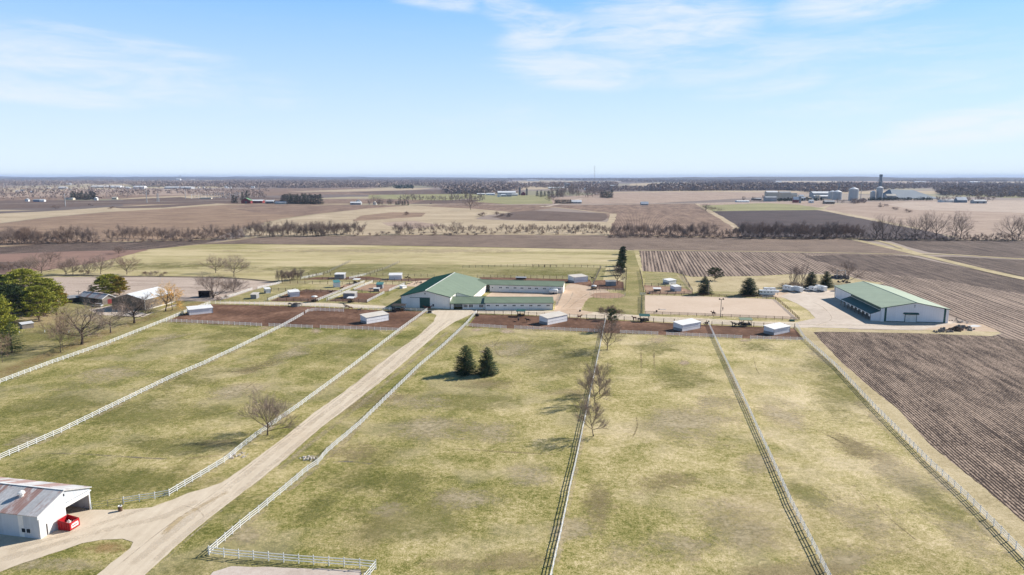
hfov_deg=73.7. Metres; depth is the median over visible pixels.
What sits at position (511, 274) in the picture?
grass patch
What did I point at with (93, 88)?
sky
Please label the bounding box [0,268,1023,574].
pasture
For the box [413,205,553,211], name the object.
field
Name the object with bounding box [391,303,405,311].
hay feeder
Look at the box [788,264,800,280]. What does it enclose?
bare tree
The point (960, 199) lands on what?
building
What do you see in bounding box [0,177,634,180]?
hills
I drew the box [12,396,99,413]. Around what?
grass patch
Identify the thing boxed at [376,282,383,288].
run in shed
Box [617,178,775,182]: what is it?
woods
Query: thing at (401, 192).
field
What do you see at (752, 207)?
field
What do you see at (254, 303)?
rail fence
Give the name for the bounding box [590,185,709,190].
woods
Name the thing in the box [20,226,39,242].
thicket tree
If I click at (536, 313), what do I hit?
wire fence
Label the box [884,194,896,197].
building
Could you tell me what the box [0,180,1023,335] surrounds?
ground
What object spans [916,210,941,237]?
bare tree
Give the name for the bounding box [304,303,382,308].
rail fence
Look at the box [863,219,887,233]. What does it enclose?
bare tree
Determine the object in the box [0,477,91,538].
tin barn
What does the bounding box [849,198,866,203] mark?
woods
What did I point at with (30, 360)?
bare ground
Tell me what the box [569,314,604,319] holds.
wire fence
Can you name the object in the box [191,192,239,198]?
substation
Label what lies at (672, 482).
grass patch
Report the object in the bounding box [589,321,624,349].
bare tree
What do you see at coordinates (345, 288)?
rail fence
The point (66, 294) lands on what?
pine
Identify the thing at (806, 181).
field
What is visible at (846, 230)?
thicket tree
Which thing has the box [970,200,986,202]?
building
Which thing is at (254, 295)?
run in shed
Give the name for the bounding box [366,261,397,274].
wire fence
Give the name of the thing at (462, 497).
grass patch
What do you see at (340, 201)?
field
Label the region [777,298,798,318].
arena rail
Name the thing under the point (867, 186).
woods
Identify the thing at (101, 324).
bare tree
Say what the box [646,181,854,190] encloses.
woods
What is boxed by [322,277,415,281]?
wire fence
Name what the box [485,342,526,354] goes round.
grass patch
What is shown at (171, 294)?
willow
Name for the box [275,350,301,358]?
grass patch
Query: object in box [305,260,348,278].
wire fence
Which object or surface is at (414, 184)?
woods
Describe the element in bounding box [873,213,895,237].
bare tree
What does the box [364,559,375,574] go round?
rail fence
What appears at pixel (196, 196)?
field
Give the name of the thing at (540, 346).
grass patch
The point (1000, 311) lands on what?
field
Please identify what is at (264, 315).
paddock dirt
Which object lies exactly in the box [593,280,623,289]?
paddock dirt
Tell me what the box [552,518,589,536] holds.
grass patch
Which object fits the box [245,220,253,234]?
thicket tree
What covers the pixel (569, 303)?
yard
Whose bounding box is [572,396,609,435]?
bare tree
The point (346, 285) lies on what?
paddock dirt
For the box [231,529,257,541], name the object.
grass patch
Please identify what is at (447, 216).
field
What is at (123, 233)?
thicket tree
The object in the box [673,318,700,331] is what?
run in shed
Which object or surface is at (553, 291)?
tank
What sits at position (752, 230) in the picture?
thicket tree
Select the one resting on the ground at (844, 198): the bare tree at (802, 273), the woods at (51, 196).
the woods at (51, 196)
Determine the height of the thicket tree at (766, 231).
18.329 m
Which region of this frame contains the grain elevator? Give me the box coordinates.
[874,174,884,187]
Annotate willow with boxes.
[150,282,184,310]
[158,279,182,310]
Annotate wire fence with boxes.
[267,297,313,300]
[271,288,341,291]
[282,280,364,284]
[301,272,433,276]
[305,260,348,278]
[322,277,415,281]
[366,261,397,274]
[463,264,603,267]
[477,310,544,315]
[487,275,589,278]
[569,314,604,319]
[615,316,706,324]
[645,290,692,293]
[681,270,692,290]
[711,321,794,327]
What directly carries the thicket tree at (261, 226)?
on the field at (447, 216)
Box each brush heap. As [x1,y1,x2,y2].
[938,327,953,331]
[947,326,963,331]
[952,324,974,330]
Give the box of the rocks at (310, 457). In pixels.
[299,455,317,460]
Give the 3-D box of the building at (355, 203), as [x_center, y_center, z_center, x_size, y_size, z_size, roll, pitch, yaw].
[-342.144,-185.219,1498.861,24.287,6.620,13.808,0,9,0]
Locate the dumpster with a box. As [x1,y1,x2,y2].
[57,514,79,530]
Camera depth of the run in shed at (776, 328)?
268.29 m
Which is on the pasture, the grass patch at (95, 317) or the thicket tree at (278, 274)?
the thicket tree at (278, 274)
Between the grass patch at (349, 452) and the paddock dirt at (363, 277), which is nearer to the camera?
the grass patch at (349, 452)
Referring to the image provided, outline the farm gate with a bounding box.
[92,498,122,508]
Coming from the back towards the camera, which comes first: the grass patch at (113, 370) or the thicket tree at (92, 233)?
the thicket tree at (92, 233)
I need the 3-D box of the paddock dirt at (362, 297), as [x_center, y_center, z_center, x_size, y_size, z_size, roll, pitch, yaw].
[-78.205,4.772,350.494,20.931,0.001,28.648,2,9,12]
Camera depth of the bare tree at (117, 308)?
269.71 m
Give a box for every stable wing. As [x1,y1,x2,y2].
[478,279,564,292]
[484,297,553,309]
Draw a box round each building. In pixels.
[164,187,194,188]
[241,198,252,202]
[252,200,264,202]
[274,201,286,203]
[350,202,361,204]
[498,191,515,194]
[570,200,581,202]
[763,196,776,200]
[764,191,777,198]
[778,191,790,198]
[792,197,798,202]
[809,191,828,196]
[811,195,827,198]
[822,200,834,203]
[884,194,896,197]
[938,199,953,201]
[954,197,966,202]
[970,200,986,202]
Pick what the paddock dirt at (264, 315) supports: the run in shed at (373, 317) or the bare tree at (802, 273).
the run in shed at (373, 317)
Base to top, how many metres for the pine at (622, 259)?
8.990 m
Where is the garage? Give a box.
[78,291,113,304]
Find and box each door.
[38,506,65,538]
[410,297,429,307]
[904,315,916,321]
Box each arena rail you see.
[645,292,775,298]
[645,311,799,319]
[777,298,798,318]
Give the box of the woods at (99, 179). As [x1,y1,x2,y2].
[0,178,220,180]
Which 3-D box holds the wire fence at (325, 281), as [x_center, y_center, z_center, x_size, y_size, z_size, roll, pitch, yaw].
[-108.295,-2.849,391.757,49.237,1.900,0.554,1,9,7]
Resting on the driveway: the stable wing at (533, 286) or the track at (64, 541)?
the track at (64, 541)
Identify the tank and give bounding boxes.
[549,289,557,293]
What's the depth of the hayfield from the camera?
514.43 m
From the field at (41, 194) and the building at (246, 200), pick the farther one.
the field at (41, 194)
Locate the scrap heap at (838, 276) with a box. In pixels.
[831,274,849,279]
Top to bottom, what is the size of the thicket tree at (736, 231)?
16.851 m
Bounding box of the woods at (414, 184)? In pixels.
[269,179,506,185]
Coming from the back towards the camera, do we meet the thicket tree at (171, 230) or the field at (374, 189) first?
the field at (374, 189)
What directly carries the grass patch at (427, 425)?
on the pasture
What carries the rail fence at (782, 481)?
on the pasture
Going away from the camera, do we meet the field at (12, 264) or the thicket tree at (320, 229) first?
the field at (12, 264)
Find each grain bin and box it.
[828,190,832,198]
[832,190,841,199]
[848,187,858,200]
[870,191,875,198]
[876,186,883,199]
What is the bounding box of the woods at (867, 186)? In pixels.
[784,182,885,191]
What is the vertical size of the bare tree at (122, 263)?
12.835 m
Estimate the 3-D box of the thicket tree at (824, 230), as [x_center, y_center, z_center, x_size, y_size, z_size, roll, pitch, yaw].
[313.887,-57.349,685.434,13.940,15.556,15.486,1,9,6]
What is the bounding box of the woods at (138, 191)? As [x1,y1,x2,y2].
[0,183,268,195]
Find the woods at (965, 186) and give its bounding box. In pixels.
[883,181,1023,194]
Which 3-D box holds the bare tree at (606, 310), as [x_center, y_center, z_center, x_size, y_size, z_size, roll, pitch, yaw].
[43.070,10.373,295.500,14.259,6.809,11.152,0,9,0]
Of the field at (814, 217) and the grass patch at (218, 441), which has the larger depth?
the field at (814, 217)
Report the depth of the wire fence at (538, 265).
465.82 m
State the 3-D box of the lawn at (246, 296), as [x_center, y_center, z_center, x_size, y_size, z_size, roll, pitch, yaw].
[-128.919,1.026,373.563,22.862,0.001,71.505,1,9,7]
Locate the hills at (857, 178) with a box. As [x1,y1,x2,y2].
[566,176,1023,181]
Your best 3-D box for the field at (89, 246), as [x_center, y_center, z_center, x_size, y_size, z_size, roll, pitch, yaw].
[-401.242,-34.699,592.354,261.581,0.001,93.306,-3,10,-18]
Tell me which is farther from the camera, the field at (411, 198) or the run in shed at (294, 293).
the field at (411, 198)
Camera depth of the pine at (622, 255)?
470.45 m
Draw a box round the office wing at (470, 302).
[450,296,486,308]
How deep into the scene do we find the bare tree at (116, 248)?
544.56 m
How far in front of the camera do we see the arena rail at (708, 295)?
351.68 m
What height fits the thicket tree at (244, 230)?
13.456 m
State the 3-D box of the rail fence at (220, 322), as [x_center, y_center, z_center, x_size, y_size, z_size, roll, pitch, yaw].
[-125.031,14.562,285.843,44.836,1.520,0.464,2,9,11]
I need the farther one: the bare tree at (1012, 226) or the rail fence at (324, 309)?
the bare tree at (1012, 226)
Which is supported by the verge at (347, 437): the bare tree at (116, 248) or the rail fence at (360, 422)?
the rail fence at (360, 422)
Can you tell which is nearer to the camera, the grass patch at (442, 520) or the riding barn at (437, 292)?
the grass patch at (442, 520)
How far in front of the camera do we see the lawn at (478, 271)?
443.93 m
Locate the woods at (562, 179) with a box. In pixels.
[508,177,1023,180]
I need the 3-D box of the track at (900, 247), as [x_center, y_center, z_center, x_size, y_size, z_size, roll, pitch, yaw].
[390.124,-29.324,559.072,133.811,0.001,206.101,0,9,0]
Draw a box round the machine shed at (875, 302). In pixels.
[834,281,950,322]
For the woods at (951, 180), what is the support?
on the ground at (844, 198)
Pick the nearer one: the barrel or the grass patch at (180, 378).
the barrel
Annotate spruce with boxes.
[0,321,25,352]
[452,345,478,377]
[474,347,500,377]
[696,276,714,294]
[738,277,761,296]
[804,271,818,286]
[819,271,833,287]
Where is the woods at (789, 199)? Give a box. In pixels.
[777,197,823,200]
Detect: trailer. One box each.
[758,290,778,295]
[763,287,775,289]
[782,285,793,291]
[794,286,802,291]
[808,286,816,291]
[815,285,826,291]
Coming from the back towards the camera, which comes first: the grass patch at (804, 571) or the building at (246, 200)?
the building at (246, 200)
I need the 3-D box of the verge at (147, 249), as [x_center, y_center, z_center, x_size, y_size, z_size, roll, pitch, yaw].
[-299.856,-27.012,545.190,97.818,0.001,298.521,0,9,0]
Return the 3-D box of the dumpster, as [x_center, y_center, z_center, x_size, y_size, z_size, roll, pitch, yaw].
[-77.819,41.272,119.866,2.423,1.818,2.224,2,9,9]
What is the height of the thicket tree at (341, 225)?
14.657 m
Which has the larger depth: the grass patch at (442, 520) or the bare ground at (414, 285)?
the bare ground at (414, 285)
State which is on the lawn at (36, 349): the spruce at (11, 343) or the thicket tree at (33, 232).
the spruce at (11, 343)
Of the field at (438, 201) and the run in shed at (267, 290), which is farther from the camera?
the field at (438, 201)
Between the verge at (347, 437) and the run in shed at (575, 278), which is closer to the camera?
the verge at (347, 437)
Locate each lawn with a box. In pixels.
[0,301,204,378]
[221,280,308,300]
[284,264,605,281]
[379,282,414,306]
[583,251,643,314]
[645,273,769,297]
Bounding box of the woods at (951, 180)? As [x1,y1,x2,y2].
[891,179,1021,182]
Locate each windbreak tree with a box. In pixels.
[281,194,288,202]
[301,193,308,203]
[312,194,318,203]
[317,194,323,203]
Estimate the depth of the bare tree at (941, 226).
665.73 m
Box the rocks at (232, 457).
[229,452,247,458]
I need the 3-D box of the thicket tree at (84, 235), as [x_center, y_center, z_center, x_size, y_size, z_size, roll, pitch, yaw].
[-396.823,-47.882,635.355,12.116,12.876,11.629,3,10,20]
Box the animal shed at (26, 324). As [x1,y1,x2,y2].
[19,321,33,328]
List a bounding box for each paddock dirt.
[168,304,424,329]
[271,289,341,301]
[302,276,430,280]
[330,293,380,301]
[340,283,357,287]
[356,284,398,291]
[470,314,800,338]
[479,277,567,281]
[566,280,591,285]
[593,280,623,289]
[644,285,691,293]
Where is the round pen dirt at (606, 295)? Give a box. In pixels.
[590,293,624,297]
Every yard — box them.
[88,305,174,316]
[487,292,561,300]
[554,283,609,314]
[781,290,954,329]
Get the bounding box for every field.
[0,189,382,200]
[0,190,251,196]
[0,197,314,208]
[0,204,230,222]
[0,204,349,245]
[0,239,216,253]
[0,249,145,274]
[0,262,36,269]
[1,187,132,191]
[27,277,277,301]
[57,182,221,184]
[111,203,216,207]
[122,199,499,205]
[123,195,220,198]
[123,197,190,200]
[204,235,911,254]
[230,204,407,215]
[243,206,606,237]
[249,188,370,191]
[291,188,431,191]
[353,212,424,220]
[355,190,521,194]
[368,194,492,199]
[383,221,441,228]
[411,200,479,203]
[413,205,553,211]
[472,195,552,203]
[494,210,607,220]
[513,181,580,183]
[513,186,581,189]
[545,203,741,236]
[551,192,808,203]
[607,190,939,193]
[628,183,673,187]
[639,251,1023,340]
[698,201,830,207]
[702,203,822,210]
[713,210,948,240]
[778,181,836,182]
[806,254,1023,293]
[813,332,1023,520]
[817,209,917,228]
[824,200,1023,240]
[835,181,964,183]
[888,201,1023,212]
[889,240,1023,257]
[935,257,1023,275]
[956,194,1023,197]
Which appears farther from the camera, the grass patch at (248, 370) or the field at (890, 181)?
the field at (890, 181)
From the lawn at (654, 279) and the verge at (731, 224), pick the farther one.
the verge at (731, 224)
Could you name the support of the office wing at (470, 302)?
on the pasture
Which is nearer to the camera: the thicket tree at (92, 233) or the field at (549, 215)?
the thicket tree at (92, 233)
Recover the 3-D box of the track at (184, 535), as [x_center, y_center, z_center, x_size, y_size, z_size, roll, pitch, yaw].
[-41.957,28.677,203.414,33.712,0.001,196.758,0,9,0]
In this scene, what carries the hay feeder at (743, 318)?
on the pasture
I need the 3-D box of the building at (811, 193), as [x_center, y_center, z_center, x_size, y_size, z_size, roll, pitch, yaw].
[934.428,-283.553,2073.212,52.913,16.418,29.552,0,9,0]
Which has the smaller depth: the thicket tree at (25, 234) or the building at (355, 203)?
the thicket tree at (25, 234)
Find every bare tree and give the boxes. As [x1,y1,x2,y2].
[0,333,11,361]
[14,256,40,267]
[25,251,53,272]
[30,316,83,351]
[39,298,114,344]
[40,249,61,260]
[48,312,76,347]
[53,259,78,273]
[61,256,84,271]
[76,259,97,272]
[80,300,135,332]
[88,253,116,273]
[101,291,162,322]
[109,254,141,274]
[111,246,128,253]
[193,272,240,297]
[196,252,231,272]
[219,275,249,291]
[220,255,249,275]
[234,386,301,434]
[449,221,462,233]
[460,196,481,209]
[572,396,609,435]
[576,366,612,403]
[585,362,612,393]
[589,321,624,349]
[595,305,623,316]
[606,308,618,326]
[607,262,626,284]
[700,221,710,231]
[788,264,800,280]
[795,265,808,285]
[827,258,872,282]
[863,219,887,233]
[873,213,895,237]
[888,219,909,238]
[899,214,933,235]
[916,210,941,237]
[923,210,952,237]
[944,211,969,233]
[945,213,978,239]
[993,216,1023,239]
[1003,215,1023,239]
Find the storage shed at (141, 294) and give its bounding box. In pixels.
[111,287,174,309]
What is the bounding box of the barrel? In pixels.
[118,505,122,511]
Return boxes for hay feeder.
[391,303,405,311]
[516,309,525,316]
[639,314,649,321]
[738,317,752,325]
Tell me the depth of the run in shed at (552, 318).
287.12 m
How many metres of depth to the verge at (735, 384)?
153.39 m
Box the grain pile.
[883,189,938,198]
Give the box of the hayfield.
[28,244,642,285]
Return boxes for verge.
[0,238,225,246]
[7,238,248,274]
[20,275,278,282]
[41,327,280,442]
[233,320,414,458]
[234,326,464,536]
[236,234,949,239]
[293,335,444,456]
[544,206,604,212]
[554,370,596,560]
[605,214,616,235]
[660,250,910,254]
[695,203,738,228]
[718,346,802,527]
[799,329,1023,559]
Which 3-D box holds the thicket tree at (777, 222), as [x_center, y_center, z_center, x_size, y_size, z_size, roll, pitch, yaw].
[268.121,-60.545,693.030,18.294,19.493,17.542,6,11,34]
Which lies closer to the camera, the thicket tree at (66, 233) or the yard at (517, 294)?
the yard at (517, 294)
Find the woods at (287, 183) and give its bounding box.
[224,177,514,187]
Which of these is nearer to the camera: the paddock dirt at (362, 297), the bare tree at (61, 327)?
the bare tree at (61, 327)
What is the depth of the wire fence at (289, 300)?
337.45 m
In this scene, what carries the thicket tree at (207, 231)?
on the field at (220, 216)
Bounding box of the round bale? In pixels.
[291,303,299,306]
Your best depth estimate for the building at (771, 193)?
1744.03 m
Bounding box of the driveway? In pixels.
[0,310,473,574]
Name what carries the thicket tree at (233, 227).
on the ground at (844, 198)
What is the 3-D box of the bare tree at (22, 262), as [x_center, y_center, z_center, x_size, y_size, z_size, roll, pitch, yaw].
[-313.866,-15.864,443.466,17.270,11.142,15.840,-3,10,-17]
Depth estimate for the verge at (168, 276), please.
421.74 m
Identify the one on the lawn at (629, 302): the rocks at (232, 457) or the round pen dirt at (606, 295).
the round pen dirt at (606, 295)
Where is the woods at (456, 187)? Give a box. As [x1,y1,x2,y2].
[412,181,528,193]
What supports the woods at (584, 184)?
on the ground at (844, 198)
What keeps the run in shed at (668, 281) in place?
on the lawn at (654, 279)
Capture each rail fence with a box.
[0,301,209,381]
[0,312,303,457]
[123,309,426,503]
[171,319,261,325]
[208,545,374,567]
[209,310,476,551]
[215,301,289,305]
[223,288,251,298]
[269,323,312,327]
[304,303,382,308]
[305,308,343,312]
[317,280,364,300]
[320,325,383,330]
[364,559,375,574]
[467,323,502,328]
[514,325,600,331]
[549,318,605,574]
[620,330,651,334]
[666,332,741,337]
[708,320,830,574]
[750,335,803,339]
[796,323,1023,557]
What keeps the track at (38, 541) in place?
on the driveway
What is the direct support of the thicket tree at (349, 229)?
on the field at (447, 216)
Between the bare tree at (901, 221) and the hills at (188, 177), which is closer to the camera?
the bare tree at (901, 221)
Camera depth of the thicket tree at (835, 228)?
678.08 m
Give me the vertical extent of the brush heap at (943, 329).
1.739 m
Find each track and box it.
[8,504,193,558]
[14,511,134,548]
[140,357,394,555]
[162,323,443,555]
[164,503,206,530]
[514,312,907,325]
[848,238,1023,279]
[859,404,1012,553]
[875,240,1023,258]
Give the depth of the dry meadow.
401.68 m
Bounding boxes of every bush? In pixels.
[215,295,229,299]
[791,279,804,287]
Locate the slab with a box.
[211,566,360,574]
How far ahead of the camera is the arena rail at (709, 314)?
300.79 m
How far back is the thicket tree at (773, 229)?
679.96 m
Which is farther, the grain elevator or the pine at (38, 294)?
the grain elevator
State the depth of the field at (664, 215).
1052.60 m
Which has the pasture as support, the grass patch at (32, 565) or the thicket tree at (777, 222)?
the grass patch at (32, 565)
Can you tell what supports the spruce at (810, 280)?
on the dry meadow
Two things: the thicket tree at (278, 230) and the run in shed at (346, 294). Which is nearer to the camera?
the run in shed at (346, 294)
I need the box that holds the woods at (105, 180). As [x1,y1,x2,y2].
[0,179,223,183]
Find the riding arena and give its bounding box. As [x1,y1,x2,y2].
[645,295,796,318]
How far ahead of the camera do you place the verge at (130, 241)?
657.38 m
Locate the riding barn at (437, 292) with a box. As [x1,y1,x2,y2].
[400,272,488,308]
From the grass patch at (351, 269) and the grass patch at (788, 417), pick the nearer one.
the grass patch at (788, 417)
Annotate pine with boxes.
[0,267,49,309]
[0,273,20,295]
[0,283,34,321]
[0,294,21,338]
[13,286,64,321]
[28,277,72,308]
[51,288,69,305]
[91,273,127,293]
[109,276,130,294]
[615,261,624,272]
[616,253,626,263]
[616,257,626,267]
[706,267,724,278]
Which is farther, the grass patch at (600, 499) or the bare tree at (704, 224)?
the bare tree at (704, 224)
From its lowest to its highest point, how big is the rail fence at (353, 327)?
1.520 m
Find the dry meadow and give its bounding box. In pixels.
[676,274,881,291]
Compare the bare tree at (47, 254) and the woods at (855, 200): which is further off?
the woods at (855, 200)
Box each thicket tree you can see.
[0,228,14,243]
[0,261,12,269]
[2,227,19,240]
[6,226,22,242]
[13,233,27,242]
[14,227,35,242]
[17,226,36,241]
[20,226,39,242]
[27,230,40,242]
[31,230,42,242]
[39,233,55,243]
[47,230,61,240]
[53,226,73,241]
[57,224,73,240]
[66,225,82,241]
[70,225,88,239]
[77,232,91,240]
[85,226,99,241]
[119,227,127,239]
[121,226,133,236]
[133,226,147,237]
[151,228,161,238]
[156,227,166,236]
[162,226,174,239]
[165,229,176,240]
[174,227,187,237]
[201,225,210,237]
[208,224,219,237]
[224,224,238,238]
[230,223,240,235]
[237,224,247,234]
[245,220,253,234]
[253,224,266,234]
[256,218,271,234]
[268,221,279,236]
[273,221,287,236]
[275,269,282,281]
[279,220,292,233]
[289,223,299,235]
[291,222,303,234]
[307,221,317,234]
[313,223,325,233]
[316,222,333,234]
[324,224,334,235]
[332,222,340,233]
[334,222,345,233]
[343,219,358,233]
[345,222,353,234]
[356,221,367,233]
[390,224,400,230]
[399,222,411,234]
[430,223,440,231]
[626,223,640,233]
[638,223,646,234]
[653,224,661,233]
[671,222,682,233]
[688,225,698,233]
[733,223,743,233]
[745,223,758,236]
[754,221,771,237]
[761,221,782,235]
[768,219,783,236]
[783,226,792,235]
[790,222,805,237]
[794,224,808,235]
[808,227,822,238]
[819,225,830,235]
[822,223,840,234]
[823,224,844,235]
[835,223,851,235]
[841,226,851,234]
[851,223,866,238]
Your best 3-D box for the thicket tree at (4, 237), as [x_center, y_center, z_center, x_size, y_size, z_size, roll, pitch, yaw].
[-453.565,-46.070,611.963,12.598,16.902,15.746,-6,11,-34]
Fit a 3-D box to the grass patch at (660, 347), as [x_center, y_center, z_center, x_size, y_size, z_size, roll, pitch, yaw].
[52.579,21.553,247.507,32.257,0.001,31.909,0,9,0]
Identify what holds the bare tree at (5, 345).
on the lawn at (36, 349)
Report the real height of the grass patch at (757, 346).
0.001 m
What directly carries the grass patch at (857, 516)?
on the pasture
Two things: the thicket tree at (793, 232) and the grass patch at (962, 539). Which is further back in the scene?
the thicket tree at (793, 232)
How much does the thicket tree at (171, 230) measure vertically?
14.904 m
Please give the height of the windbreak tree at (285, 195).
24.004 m
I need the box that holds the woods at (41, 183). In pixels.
[0,179,224,185]
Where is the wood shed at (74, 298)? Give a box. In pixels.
[67,295,79,302]
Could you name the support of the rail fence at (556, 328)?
on the pasture
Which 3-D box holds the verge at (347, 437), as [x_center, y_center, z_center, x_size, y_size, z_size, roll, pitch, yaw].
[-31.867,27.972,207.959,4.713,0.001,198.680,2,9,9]
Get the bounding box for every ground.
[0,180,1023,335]
[5,303,200,372]
[9,312,56,324]
[407,280,426,286]
[754,290,829,297]
[814,328,1000,335]
[922,323,998,331]
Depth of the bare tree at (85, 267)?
429.23 m
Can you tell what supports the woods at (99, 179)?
on the ground at (844, 198)
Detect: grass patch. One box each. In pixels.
[8,437,34,444]
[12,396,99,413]
[18,330,90,341]
[21,560,88,568]
[33,470,174,494]
[77,315,122,321]
[85,368,136,382]
[96,543,118,551]
[97,399,225,424]
[112,263,232,267]
[131,438,205,453]
[140,336,174,345]
[164,371,220,387]
[202,440,232,444]
[203,332,245,339]
[214,384,261,398]
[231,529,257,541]
[235,365,265,371]
[253,267,400,272]
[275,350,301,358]
[289,249,516,252]
[301,499,334,519]
[333,444,366,458]
[340,472,423,491]
[347,394,395,408]
[357,497,456,539]
[394,398,437,407]
[398,418,456,437]
[440,491,482,507]
[444,396,509,408]
[469,426,505,439]
[484,553,538,567]
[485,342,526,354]
[486,270,578,275]
[511,340,561,352]
[519,469,545,483]
[540,353,592,372]
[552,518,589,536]
[585,490,607,519]
[639,343,676,354]
[644,474,693,487]
[646,409,728,441]
[653,533,709,559]
[655,370,712,386]
[701,397,734,406]
[707,502,771,547]
[741,455,779,470]
[744,344,768,350]
[750,565,851,574]
[761,405,802,427]
[788,484,824,506]
[806,549,868,572]
[808,361,865,414]
[833,504,885,533]
[835,438,870,455]
[856,442,928,485]
[910,485,982,531]
[944,521,993,555]
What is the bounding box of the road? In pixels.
[511,200,997,204]
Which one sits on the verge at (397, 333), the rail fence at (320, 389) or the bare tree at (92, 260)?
the rail fence at (320, 389)
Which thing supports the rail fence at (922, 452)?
on the verge at (1008, 521)
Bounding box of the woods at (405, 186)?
[392,184,413,188]
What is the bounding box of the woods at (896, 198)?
[868,196,932,200]
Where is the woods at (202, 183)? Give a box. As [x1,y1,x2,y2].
[127,180,269,187]
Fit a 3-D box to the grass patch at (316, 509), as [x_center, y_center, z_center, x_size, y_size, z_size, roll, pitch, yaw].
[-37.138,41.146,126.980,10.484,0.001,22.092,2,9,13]
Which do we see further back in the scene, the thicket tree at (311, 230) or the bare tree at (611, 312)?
the thicket tree at (311, 230)
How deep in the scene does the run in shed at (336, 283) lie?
380.96 m
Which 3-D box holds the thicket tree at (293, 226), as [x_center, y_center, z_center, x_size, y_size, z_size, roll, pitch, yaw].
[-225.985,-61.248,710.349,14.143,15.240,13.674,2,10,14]
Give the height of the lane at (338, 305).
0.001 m
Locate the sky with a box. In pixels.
[0,0,1023,177]
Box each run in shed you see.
[186,304,212,314]
[250,292,258,298]
[263,287,270,293]
[287,289,299,296]
[333,280,339,286]
[334,272,345,278]
[343,291,356,297]
[360,310,388,323]
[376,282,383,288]
[389,273,401,279]
[539,311,567,324]
[568,274,587,282]
[605,280,616,285]
[663,278,675,284]
[670,284,681,291]
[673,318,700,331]
[763,322,789,334]
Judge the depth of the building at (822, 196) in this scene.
1907.76 m
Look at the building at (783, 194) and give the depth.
1774.69 m
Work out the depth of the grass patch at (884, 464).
144.98 m
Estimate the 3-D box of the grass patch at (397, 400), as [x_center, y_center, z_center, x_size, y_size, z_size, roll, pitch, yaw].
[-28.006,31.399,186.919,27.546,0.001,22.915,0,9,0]
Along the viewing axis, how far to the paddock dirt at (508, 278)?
409.36 m
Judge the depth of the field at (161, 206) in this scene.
1404.07 m
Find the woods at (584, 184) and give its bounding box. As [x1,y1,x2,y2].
[528,181,618,188]
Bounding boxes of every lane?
[218,302,399,308]
[417,310,797,326]
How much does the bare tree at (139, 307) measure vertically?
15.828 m
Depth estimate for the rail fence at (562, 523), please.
135.42 m
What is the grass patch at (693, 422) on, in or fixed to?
on the pasture
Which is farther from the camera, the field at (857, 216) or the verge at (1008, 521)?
the field at (857, 216)
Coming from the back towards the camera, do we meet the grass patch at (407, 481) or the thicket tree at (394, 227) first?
the thicket tree at (394, 227)
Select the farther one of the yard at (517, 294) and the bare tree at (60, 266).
the bare tree at (60, 266)
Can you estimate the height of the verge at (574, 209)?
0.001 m
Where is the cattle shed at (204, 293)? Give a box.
[198,291,211,296]
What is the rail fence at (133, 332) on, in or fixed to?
on the pasture
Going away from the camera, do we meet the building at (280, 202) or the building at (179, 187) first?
the building at (280, 202)
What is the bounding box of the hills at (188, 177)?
[0,176,356,177]
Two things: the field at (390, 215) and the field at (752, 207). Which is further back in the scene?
the field at (752, 207)
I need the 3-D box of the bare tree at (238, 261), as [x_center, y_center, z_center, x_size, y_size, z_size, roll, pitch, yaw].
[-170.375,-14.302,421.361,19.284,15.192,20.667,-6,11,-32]
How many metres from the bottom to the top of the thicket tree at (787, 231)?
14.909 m
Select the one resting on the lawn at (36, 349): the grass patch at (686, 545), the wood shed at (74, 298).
the wood shed at (74, 298)
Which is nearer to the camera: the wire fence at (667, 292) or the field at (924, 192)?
the wire fence at (667, 292)
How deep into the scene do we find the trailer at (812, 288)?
366.55 m
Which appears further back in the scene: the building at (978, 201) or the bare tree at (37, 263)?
the building at (978, 201)
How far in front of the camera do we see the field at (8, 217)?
1170.13 m
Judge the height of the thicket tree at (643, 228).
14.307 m
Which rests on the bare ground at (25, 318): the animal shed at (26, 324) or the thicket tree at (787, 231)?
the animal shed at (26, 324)
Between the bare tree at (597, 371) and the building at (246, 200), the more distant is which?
the building at (246, 200)
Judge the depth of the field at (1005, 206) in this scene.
1403.10 m
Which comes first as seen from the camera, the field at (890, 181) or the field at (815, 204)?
the field at (815, 204)
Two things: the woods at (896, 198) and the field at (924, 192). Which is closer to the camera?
the woods at (896, 198)
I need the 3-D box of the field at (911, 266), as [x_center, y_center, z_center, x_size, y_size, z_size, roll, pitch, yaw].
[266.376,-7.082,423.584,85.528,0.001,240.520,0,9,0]
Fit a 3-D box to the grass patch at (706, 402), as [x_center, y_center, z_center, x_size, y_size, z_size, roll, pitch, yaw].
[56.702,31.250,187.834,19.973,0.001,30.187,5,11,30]
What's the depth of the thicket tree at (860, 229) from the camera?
674.58 m
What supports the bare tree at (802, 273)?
on the dry meadow
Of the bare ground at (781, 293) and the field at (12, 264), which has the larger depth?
the field at (12, 264)
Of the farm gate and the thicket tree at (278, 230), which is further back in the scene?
the thicket tree at (278, 230)
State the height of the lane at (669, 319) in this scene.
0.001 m
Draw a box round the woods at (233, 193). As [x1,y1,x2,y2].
[188,190,266,197]
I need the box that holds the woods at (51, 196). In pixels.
[0,187,133,199]

